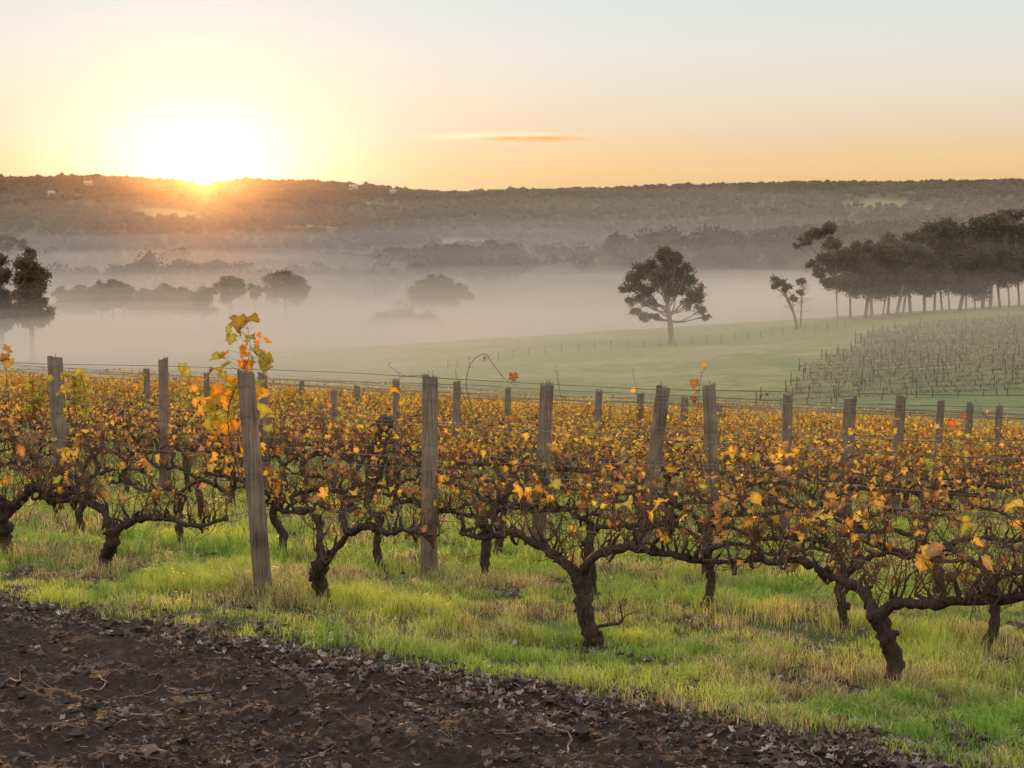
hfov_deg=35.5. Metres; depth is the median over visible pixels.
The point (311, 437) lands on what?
grapevine
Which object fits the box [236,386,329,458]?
grapevine
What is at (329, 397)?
grapevine
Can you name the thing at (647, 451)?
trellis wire
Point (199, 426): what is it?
grapevine
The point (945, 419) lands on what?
grapevine
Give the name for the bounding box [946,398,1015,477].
vine shoot
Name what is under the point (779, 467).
grapevine
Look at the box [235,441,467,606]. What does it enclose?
grapevine
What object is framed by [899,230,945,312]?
gum tree
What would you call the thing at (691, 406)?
trellis wire
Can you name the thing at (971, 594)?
grapevine
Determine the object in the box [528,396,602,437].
grapevine
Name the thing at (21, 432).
grapevine
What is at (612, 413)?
grapevine
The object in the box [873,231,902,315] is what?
gum tree
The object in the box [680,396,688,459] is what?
vineyard post
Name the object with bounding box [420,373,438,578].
vineyard post
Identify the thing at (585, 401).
trellis wire
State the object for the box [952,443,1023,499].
grapevine
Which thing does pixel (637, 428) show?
trellis wire
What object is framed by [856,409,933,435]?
grapevine
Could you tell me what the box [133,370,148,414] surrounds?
vine shoot
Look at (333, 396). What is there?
vineyard post
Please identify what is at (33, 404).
grapevine
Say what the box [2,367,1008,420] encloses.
trellis wire
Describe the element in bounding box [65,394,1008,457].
trellis wire
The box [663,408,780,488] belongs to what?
grapevine
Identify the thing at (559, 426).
grapevine
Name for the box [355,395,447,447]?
grapevine
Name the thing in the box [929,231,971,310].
gum tree
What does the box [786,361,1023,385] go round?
vine row
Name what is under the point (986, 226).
gum tree
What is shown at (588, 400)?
trellis wire
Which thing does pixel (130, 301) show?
hedgerow tree
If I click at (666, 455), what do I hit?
grapevine
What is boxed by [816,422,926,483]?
grapevine
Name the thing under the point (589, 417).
trellis wire
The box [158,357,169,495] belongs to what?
vineyard post
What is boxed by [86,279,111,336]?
hedgerow tree
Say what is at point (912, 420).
grapevine
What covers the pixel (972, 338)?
vine row
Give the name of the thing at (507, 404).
vineyard post
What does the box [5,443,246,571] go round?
grapevine
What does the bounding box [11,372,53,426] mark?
vine shoot
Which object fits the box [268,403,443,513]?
grapevine
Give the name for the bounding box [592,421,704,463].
grapevine
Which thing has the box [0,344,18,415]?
vine shoot
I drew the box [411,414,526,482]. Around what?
grapevine
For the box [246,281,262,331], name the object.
round tree
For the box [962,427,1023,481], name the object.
grapevine
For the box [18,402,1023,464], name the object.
trellis wire
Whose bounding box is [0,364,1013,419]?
trellis wire
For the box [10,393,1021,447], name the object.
trellis wire
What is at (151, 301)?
hedgerow tree
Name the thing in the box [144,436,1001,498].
trellis wire
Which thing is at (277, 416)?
grapevine
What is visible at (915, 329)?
vine row
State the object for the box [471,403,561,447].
grapevine
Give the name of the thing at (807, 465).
grapevine
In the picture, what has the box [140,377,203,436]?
grapevine
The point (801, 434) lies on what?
grapevine
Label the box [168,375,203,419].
grapevine
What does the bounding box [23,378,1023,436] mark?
trellis wire
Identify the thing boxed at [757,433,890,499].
grapevine
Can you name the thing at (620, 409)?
grapevine
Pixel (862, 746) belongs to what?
fallen leaves
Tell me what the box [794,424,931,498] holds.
grapevine
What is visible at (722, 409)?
trellis wire
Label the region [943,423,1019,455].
grapevine
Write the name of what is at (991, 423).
grapevine
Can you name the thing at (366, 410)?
grapevine
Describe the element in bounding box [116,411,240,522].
grapevine
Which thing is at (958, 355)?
vine row
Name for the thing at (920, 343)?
vine row
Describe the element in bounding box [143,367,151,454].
vineyard post
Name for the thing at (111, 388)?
grapevine
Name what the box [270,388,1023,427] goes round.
trellis wire
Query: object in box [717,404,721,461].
vineyard post
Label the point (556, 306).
ground
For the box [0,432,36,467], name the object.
grapevine
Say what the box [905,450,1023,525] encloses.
grapevine
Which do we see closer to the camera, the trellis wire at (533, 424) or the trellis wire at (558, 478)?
the trellis wire at (558, 478)
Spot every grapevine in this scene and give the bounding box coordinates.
[0,369,27,396]
[0,374,38,414]
[0,375,33,415]
[0,377,50,470]
[0,385,12,411]
[0,387,34,433]
[0,401,47,466]
[0,408,100,481]
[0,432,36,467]
[0,436,110,556]
[1,366,23,410]
[2,373,74,445]
[2,423,157,532]
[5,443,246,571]
[6,415,159,505]
[7,383,69,442]
[12,380,68,411]
[12,398,108,446]
[15,371,48,411]
[16,370,90,408]
[22,367,73,404]
[42,395,142,472]
[65,375,100,398]
[65,391,129,445]
[66,375,130,409]
[67,394,148,459]
[68,402,171,496]
[75,376,139,417]
[81,374,152,442]
[85,372,130,416]
[90,383,197,467]
[92,437,277,541]
[98,366,154,422]
[101,375,158,415]
[111,369,174,404]
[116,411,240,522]
[119,392,208,463]
[119,397,194,454]
[120,380,182,437]
[128,396,241,485]
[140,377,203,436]
[150,376,203,429]
[155,376,203,426]
[168,373,231,422]
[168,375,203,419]
[169,382,239,422]
[169,408,272,478]
[179,392,275,453]
[179,410,306,506]
[190,435,392,550]
[191,392,257,427]
[194,373,254,406]
[195,406,290,467]
[227,388,288,421]
[229,405,354,491]
[234,380,306,435]
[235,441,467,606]
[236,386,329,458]
[255,381,311,412]
[256,377,311,418]
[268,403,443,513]
[269,411,365,488]
[272,400,373,478]
[272,407,328,467]
[275,428,443,533]
[275,453,496,571]
[276,382,356,448]
[283,391,371,446]
[298,383,349,428]
[300,392,392,463]
[304,384,368,414]
[307,391,367,443]
[314,409,469,502]
[318,386,364,430]
[325,400,460,491]
[329,396,413,431]
[330,407,421,446]
[341,381,411,410]
[351,417,477,488]
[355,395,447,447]
[359,381,418,436]
[362,383,442,425]
[370,390,421,415]
[372,456,596,580]
[375,430,617,553]
[390,391,451,421]
[392,408,478,444]
[405,390,493,458]
[405,397,479,429]
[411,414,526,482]
[419,425,604,530]
[438,388,504,443]
[438,393,517,469]
[439,467,763,650]
[441,421,585,486]
[443,408,616,515]
[445,394,519,434]
[450,415,573,496]
[468,409,578,475]
[469,390,539,432]
[470,460,727,596]
[471,399,533,434]
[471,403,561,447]
[478,391,529,412]
[484,399,538,434]
[489,392,558,439]
[499,400,580,459]
[504,414,617,492]
[514,412,614,473]
[515,396,582,451]
[524,396,590,445]
[526,397,581,419]
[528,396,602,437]
[550,427,693,498]
[552,407,638,468]
[555,417,672,479]
[561,403,607,438]
[562,423,723,514]
[562,472,854,609]
[563,397,644,464]
[571,445,782,545]
[573,394,650,431]
[574,404,631,432]
[574,435,769,531]
[582,394,652,456]
[586,409,681,442]
[590,437,841,580]
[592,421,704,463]
[602,399,652,429]
[602,403,652,438]
[609,429,729,497]
[616,403,727,478]
[625,403,729,462]
[626,400,694,418]
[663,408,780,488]
[665,405,726,435]
[665,421,826,517]
[666,396,732,451]
[668,402,729,460]
[669,415,748,448]
[670,407,724,432]
[679,398,745,420]
[691,416,862,527]
[695,418,814,489]
[697,479,1020,632]
[701,491,1023,689]
[716,404,763,431]
[717,408,822,479]
[720,399,781,432]
[720,416,820,480]
[720,435,856,501]
[724,416,814,441]
[725,405,803,439]
[731,411,802,450]
[731,448,979,562]
[733,418,936,540]
[735,400,810,429]
[741,410,841,473]
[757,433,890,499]
[758,404,821,426]
[787,453,1023,595]
[792,409,863,457]
[793,410,868,447]
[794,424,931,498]
[797,406,888,459]
[802,401,876,431]
[803,407,917,481]
[805,407,892,455]
[807,434,973,523]
[814,487,1023,650]
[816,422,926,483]
[821,403,894,448]
[825,422,1023,540]
[830,423,990,520]
[832,415,934,453]
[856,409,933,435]
[862,409,948,457]
[874,414,961,475]
[877,428,1023,510]
[891,411,961,449]
[903,417,1023,507]
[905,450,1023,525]
[906,417,984,457]
[909,425,1017,490]
[922,413,1014,469]
[924,422,1023,501]
[925,417,1023,480]
[934,412,1016,440]
[935,499,1023,611]
[937,432,1023,502]
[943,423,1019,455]
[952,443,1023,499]
[957,419,1018,432]
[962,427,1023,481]
[970,492,1023,561]
[980,414,1022,454]
[1002,420,1023,461]
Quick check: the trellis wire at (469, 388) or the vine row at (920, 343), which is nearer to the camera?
the trellis wire at (469, 388)
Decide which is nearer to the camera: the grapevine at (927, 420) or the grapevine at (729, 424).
the grapevine at (729, 424)
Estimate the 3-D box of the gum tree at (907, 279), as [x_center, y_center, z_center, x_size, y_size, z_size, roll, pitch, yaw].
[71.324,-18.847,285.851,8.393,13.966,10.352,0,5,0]
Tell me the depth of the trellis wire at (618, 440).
28.72 m
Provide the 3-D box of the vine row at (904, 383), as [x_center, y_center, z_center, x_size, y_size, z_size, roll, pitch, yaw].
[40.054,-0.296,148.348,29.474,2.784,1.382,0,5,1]
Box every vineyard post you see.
[47,354,70,497]
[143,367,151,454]
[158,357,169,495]
[203,372,209,440]
[237,364,271,599]
[258,372,271,489]
[299,381,305,445]
[330,388,338,486]
[354,385,359,444]
[393,378,400,484]
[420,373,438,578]
[452,381,460,479]
[504,386,511,473]
[532,379,553,557]
[593,389,602,468]
[635,392,643,465]
[638,384,669,541]
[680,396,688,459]
[701,381,721,534]
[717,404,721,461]
[779,392,793,530]
[838,394,855,524]
[888,394,905,519]
[930,398,944,512]
[959,401,973,504]
[990,405,1002,503]
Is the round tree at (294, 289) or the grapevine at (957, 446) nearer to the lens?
the grapevine at (957, 446)
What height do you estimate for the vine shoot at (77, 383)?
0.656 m
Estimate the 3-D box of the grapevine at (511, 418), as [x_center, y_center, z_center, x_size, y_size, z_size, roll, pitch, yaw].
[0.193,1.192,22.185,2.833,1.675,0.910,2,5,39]
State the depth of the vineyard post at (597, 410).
37.48 m
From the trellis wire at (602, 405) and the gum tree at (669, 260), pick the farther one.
the gum tree at (669, 260)
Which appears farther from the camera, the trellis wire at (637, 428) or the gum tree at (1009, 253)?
the gum tree at (1009, 253)
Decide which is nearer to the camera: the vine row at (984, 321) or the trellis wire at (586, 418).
the trellis wire at (586, 418)
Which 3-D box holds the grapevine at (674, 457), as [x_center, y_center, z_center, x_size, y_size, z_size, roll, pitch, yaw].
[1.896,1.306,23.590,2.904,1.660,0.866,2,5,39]
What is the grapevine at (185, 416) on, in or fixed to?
on the ground at (556, 306)
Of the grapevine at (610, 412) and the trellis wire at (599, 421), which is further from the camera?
the grapevine at (610, 412)
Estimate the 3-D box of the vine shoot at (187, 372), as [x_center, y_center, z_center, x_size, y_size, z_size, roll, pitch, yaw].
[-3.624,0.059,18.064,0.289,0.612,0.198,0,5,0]
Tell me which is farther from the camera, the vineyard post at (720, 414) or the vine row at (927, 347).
the vine row at (927, 347)
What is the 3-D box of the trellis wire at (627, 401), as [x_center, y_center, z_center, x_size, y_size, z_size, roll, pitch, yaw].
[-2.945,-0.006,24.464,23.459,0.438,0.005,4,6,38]
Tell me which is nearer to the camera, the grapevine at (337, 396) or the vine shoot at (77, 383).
the vine shoot at (77, 383)
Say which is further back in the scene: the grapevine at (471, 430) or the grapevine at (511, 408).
the grapevine at (511, 408)
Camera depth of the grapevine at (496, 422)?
33.46 m
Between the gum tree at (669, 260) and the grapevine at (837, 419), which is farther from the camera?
the gum tree at (669, 260)
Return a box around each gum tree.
[0,233,28,268]
[0,253,17,363]
[8,247,57,364]
[617,245,711,343]
[770,274,801,328]
[792,220,864,319]
[795,277,808,327]
[834,247,873,318]
[852,237,900,317]
[852,242,893,317]
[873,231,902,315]
[874,279,900,314]
[884,242,934,315]
[892,239,933,314]
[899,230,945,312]
[903,242,916,312]
[913,215,962,310]
[917,232,960,311]
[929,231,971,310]
[941,222,976,309]
[953,231,992,309]
[954,235,996,309]
[967,210,1015,308]
[969,210,1021,307]
[974,211,1018,308]
[982,218,1023,307]
[996,208,1023,305]
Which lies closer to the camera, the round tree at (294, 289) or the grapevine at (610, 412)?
the grapevine at (610, 412)
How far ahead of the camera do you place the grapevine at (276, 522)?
15.48 m
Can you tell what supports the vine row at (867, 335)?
on the ground at (556, 306)
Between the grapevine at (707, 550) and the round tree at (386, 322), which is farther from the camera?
the round tree at (386, 322)
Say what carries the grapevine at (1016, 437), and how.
on the ground at (556, 306)
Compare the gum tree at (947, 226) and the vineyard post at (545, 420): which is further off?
the gum tree at (947, 226)
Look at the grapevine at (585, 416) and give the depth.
40.08 m
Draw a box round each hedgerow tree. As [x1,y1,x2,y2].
[50,286,74,334]
[67,285,96,334]
[77,283,97,333]
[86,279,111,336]
[97,279,127,338]
[116,280,136,336]
[125,286,147,333]
[135,288,164,335]
[151,282,176,332]
[159,285,176,334]
[170,286,195,335]
[187,287,219,338]
[191,286,207,331]
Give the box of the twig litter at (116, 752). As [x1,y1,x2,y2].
[0,588,1013,767]
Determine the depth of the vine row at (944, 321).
252.81 m
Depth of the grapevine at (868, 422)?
37.78 m
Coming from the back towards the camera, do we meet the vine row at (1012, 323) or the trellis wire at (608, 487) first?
the vine row at (1012, 323)
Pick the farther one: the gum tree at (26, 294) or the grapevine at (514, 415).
the gum tree at (26, 294)
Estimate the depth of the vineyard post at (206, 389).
39.43 m
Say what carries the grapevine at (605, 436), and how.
on the ground at (556, 306)
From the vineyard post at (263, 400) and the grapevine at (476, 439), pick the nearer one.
the vineyard post at (263, 400)
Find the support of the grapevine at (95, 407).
on the ground at (556, 306)
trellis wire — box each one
[0,361,1023,395]
[0,363,1000,406]
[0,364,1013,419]
[0,365,1018,417]
[0,367,1023,416]
[0,370,1014,417]
[0,376,984,438]
[0,385,1023,440]
[0,388,1023,444]
[0,390,1023,443]
[0,395,1011,461]
[0,397,1023,459]
[0,424,1023,499]
[0,438,1012,515]
[1,398,1023,458]
[1,403,1013,467]
[1,414,1017,480]
[1,430,1015,507]
[1,442,1006,524]
[1,471,1021,579]
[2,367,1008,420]
[4,418,1023,487]
[5,394,1022,462]
[5,408,1015,470]
[5,434,1023,519]
[6,370,933,413]
[6,371,1023,414]
[6,382,1019,440]
[7,372,1023,419]
[8,392,1018,449]
[9,367,932,413]
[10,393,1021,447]
[11,458,1013,548]
[13,379,981,427]
[14,376,1007,437]
[18,363,1020,418]
[18,369,1023,415]
[18,370,1014,413]
[18,374,1021,410]
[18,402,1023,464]
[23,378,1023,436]
[24,380,999,438]
[25,371,1019,415]
[32,372,1005,413]
[48,387,1015,452]
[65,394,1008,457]
[93,375,978,411]
[134,380,1022,431]
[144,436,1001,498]
[198,388,1023,424]
[223,384,1023,429]
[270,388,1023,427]
[288,383,1011,411]
[292,389,975,422]
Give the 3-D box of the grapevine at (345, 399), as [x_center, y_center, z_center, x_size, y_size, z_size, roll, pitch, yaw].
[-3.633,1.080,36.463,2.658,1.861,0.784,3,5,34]
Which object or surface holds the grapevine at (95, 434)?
on the ground at (556, 306)
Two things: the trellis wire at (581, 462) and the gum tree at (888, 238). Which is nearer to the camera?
the trellis wire at (581, 462)
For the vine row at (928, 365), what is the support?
on the ground at (556, 306)
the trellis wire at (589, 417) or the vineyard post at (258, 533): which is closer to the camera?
the vineyard post at (258, 533)
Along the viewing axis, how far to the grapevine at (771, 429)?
22.11 m
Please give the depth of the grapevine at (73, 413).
34.99 m
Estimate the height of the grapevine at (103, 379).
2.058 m
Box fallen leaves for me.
[0,496,1023,767]
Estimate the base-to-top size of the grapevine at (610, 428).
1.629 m
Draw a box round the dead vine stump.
[360,414,400,506]
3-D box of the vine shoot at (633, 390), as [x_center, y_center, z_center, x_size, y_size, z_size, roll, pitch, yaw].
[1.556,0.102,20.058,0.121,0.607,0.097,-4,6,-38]
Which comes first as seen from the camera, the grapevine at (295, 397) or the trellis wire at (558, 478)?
the trellis wire at (558, 478)
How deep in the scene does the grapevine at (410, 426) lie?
32.61 m
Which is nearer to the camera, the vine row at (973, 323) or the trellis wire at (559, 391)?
the trellis wire at (559, 391)
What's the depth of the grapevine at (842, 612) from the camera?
11.82 m
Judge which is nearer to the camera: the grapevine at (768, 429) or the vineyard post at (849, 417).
the vineyard post at (849, 417)
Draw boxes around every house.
[83,181,92,185]
[349,184,357,189]
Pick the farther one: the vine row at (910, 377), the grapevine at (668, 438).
the vine row at (910, 377)
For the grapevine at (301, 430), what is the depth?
34.43 m
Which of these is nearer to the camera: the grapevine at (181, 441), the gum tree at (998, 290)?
the grapevine at (181, 441)
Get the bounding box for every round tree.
[212,275,249,332]
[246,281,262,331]
[259,268,310,329]
[351,304,449,334]
[390,273,474,316]
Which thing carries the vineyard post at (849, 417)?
on the ground at (556, 306)
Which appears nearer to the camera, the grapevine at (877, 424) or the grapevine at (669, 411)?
the grapevine at (877, 424)
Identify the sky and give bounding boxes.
[0,0,1023,191]
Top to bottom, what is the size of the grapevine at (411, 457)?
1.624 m
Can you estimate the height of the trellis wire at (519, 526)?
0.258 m
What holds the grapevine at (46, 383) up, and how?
on the ground at (556, 306)
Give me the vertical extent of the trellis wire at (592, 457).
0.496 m
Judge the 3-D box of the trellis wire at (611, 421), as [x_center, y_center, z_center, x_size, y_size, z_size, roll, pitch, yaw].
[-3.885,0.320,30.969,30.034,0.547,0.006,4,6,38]
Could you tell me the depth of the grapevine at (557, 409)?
49.28 m
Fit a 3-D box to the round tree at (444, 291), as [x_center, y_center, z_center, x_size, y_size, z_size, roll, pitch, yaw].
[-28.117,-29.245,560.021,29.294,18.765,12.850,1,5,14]
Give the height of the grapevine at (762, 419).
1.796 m
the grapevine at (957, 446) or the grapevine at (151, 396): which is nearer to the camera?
the grapevine at (957, 446)
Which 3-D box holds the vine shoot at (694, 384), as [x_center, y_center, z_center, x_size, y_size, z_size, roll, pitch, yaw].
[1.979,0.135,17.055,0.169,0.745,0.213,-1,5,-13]
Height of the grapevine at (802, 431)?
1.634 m
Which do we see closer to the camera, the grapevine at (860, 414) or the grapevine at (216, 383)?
the grapevine at (216, 383)
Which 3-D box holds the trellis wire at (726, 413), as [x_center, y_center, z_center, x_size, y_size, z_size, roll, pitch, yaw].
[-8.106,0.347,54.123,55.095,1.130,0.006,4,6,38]
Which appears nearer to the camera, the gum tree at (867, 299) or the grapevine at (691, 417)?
the grapevine at (691, 417)
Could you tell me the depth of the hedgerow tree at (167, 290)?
467.41 m
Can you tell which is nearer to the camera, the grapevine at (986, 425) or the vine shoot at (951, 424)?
the vine shoot at (951, 424)
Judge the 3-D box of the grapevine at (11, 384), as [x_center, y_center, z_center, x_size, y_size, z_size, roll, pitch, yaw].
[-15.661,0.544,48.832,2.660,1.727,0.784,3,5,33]
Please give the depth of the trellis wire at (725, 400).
54.07 m
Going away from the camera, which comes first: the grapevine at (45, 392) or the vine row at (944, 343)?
the grapevine at (45, 392)
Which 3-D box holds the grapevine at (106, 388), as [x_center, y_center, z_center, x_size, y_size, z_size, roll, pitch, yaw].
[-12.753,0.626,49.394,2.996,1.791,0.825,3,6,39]
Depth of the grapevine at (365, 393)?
47.76 m
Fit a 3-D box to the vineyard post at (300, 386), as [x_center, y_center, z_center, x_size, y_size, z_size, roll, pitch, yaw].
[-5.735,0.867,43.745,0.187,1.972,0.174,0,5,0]
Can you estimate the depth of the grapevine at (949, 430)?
39.12 m
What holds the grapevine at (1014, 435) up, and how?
on the ground at (556, 306)
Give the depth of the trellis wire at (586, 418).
31.78 m
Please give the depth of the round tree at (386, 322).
468.03 m
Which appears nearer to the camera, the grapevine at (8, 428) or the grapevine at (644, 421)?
the grapevine at (8, 428)
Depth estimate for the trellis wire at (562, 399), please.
26.19 m
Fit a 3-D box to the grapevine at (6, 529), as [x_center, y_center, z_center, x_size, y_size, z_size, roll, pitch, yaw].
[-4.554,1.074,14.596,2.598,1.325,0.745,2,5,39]
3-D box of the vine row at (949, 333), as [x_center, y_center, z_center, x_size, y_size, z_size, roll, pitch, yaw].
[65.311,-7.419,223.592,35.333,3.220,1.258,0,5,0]
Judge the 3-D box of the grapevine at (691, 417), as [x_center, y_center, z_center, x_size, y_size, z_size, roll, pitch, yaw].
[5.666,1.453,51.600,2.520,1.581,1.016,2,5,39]
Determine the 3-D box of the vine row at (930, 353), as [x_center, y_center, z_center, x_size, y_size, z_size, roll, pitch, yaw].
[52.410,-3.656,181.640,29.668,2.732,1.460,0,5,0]
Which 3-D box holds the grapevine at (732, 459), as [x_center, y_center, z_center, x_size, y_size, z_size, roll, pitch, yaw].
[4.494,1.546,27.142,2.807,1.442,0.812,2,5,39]
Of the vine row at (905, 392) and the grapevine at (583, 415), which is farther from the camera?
the vine row at (905, 392)
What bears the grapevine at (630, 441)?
on the ground at (556, 306)
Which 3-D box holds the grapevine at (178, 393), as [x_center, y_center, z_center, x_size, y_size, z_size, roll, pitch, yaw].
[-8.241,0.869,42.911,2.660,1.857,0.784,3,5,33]
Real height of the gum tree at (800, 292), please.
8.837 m
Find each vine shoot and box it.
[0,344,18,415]
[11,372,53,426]
[55,368,94,423]
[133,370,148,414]
[177,362,199,403]
[191,313,275,489]
[193,365,240,479]
[388,362,419,394]
[455,370,473,415]
[466,354,518,406]
[631,369,639,414]
[689,362,707,431]
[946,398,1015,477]
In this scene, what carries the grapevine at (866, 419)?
on the ground at (556, 306)
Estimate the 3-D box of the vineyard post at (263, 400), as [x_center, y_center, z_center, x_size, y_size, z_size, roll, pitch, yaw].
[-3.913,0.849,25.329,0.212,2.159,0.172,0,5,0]
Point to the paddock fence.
(646, 342)
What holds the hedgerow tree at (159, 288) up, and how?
on the ground at (556, 306)
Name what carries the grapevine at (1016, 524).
on the ground at (556, 306)
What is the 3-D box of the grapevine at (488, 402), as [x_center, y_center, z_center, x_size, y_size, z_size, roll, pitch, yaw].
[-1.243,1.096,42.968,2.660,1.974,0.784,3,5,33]
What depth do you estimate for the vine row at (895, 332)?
231.92 m
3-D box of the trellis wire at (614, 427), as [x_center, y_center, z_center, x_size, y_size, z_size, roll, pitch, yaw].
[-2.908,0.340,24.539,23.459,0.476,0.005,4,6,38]
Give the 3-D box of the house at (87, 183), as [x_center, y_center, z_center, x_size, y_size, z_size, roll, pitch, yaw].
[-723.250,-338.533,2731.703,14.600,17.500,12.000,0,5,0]
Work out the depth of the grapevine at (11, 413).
33.35 m
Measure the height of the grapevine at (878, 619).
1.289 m
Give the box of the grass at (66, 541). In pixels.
[0,427,1023,767]
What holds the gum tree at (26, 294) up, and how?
on the ground at (556, 306)
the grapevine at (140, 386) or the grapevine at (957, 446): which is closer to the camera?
the grapevine at (957, 446)
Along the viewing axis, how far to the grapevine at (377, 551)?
14.76 m
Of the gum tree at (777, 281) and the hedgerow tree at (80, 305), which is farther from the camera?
the hedgerow tree at (80, 305)
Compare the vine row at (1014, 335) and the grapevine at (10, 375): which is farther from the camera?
the vine row at (1014, 335)
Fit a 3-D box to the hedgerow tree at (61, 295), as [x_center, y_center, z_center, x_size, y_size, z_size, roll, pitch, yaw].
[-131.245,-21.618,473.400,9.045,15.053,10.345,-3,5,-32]
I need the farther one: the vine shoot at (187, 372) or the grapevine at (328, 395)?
the grapevine at (328, 395)
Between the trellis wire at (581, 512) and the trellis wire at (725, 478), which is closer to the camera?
the trellis wire at (581, 512)
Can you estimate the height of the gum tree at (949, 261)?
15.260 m
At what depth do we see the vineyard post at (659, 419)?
18.11 m
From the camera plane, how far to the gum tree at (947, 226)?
289.54 m
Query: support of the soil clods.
on the ground at (556, 306)
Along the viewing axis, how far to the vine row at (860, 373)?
160.81 m
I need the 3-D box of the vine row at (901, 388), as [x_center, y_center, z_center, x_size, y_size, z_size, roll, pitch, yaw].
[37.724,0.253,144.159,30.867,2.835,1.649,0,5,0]
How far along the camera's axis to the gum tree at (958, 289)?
292.96 m
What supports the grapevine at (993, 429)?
on the ground at (556, 306)
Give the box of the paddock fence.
[447,321,845,364]
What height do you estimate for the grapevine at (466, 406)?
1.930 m
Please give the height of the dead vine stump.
1.514 m
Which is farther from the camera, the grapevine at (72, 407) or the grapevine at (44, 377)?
the grapevine at (44, 377)
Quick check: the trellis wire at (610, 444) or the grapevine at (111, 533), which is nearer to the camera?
the grapevine at (111, 533)
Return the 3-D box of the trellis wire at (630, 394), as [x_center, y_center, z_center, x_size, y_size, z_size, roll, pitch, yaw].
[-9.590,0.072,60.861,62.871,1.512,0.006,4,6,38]
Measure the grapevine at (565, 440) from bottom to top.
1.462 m
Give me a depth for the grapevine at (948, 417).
45.40 m
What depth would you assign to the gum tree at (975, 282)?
290.22 m
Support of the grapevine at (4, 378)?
on the ground at (556, 306)
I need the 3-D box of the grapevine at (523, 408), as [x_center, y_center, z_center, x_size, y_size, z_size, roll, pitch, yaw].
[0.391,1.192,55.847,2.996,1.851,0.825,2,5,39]
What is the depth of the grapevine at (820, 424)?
48.54 m
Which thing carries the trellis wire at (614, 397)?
attached to the vineyard post at (710, 416)
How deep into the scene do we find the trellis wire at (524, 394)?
44.42 m
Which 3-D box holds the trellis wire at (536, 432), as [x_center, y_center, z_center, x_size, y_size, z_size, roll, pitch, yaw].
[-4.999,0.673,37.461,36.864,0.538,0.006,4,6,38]
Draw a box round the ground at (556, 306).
[0,182,1023,767]
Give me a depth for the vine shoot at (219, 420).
12.55 m
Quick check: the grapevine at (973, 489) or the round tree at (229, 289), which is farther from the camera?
the round tree at (229, 289)
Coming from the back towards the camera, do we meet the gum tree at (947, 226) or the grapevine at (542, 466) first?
the gum tree at (947, 226)
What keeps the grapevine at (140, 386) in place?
on the ground at (556, 306)
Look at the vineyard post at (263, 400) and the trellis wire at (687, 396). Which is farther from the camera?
the trellis wire at (687, 396)
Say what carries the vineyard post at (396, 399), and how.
on the ground at (556, 306)
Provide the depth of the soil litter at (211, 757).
7.65 m
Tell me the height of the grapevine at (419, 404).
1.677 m
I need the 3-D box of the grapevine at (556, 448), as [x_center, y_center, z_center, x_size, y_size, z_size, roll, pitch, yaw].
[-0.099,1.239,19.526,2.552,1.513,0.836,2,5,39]
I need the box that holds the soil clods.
[0,593,907,767]
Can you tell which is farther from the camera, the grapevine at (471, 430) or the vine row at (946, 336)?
the vine row at (946, 336)
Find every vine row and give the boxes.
[755,380,1023,404]
[759,375,1023,398]
[785,369,1023,391]
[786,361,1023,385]
[793,364,1023,388]
[797,349,1023,370]
[802,357,1023,380]
[804,351,1022,373]
[810,354,1023,376]
[820,340,1023,359]
[825,342,1023,360]
[827,346,1023,364]
[836,337,1023,356]
[838,336,1023,352]
[843,345,1023,362]
[850,334,1023,351]
[855,322,1023,335]
[855,325,1022,340]
[855,329,1022,345]
[860,326,1023,339]
[860,327,1023,343]
[864,332,1023,346]
[866,322,1023,339]
[867,320,1023,334]
[872,319,1022,333]
[882,316,1023,329]
[894,316,1023,328]
[909,313,1021,326]
[920,312,1023,321]
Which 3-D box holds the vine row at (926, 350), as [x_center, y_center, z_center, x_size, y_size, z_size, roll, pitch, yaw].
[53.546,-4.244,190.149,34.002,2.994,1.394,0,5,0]
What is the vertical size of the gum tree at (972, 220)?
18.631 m
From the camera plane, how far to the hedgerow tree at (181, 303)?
462.27 m
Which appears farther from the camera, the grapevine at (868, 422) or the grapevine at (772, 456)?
the grapevine at (868, 422)
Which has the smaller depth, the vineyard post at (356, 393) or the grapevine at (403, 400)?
the grapevine at (403, 400)
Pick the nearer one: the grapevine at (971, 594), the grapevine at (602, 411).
the grapevine at (971, 594)
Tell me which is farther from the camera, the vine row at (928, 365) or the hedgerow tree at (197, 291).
the hedgerow tree at (197, 291)
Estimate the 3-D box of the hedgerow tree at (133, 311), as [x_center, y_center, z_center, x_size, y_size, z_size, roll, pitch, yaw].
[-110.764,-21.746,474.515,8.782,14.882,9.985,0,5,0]
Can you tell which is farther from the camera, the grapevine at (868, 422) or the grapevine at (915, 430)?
the grapevine at (915, 430)
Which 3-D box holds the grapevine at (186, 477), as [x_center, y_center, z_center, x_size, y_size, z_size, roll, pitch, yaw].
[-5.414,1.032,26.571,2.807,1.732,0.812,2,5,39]
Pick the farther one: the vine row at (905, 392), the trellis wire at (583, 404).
the vine row at (905, 392)
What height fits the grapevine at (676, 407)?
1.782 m
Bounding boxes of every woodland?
[0,172,1023,269]
[2,211,1023,305]
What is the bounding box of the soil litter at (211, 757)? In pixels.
[0,604,909,767]
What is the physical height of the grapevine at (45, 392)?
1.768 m

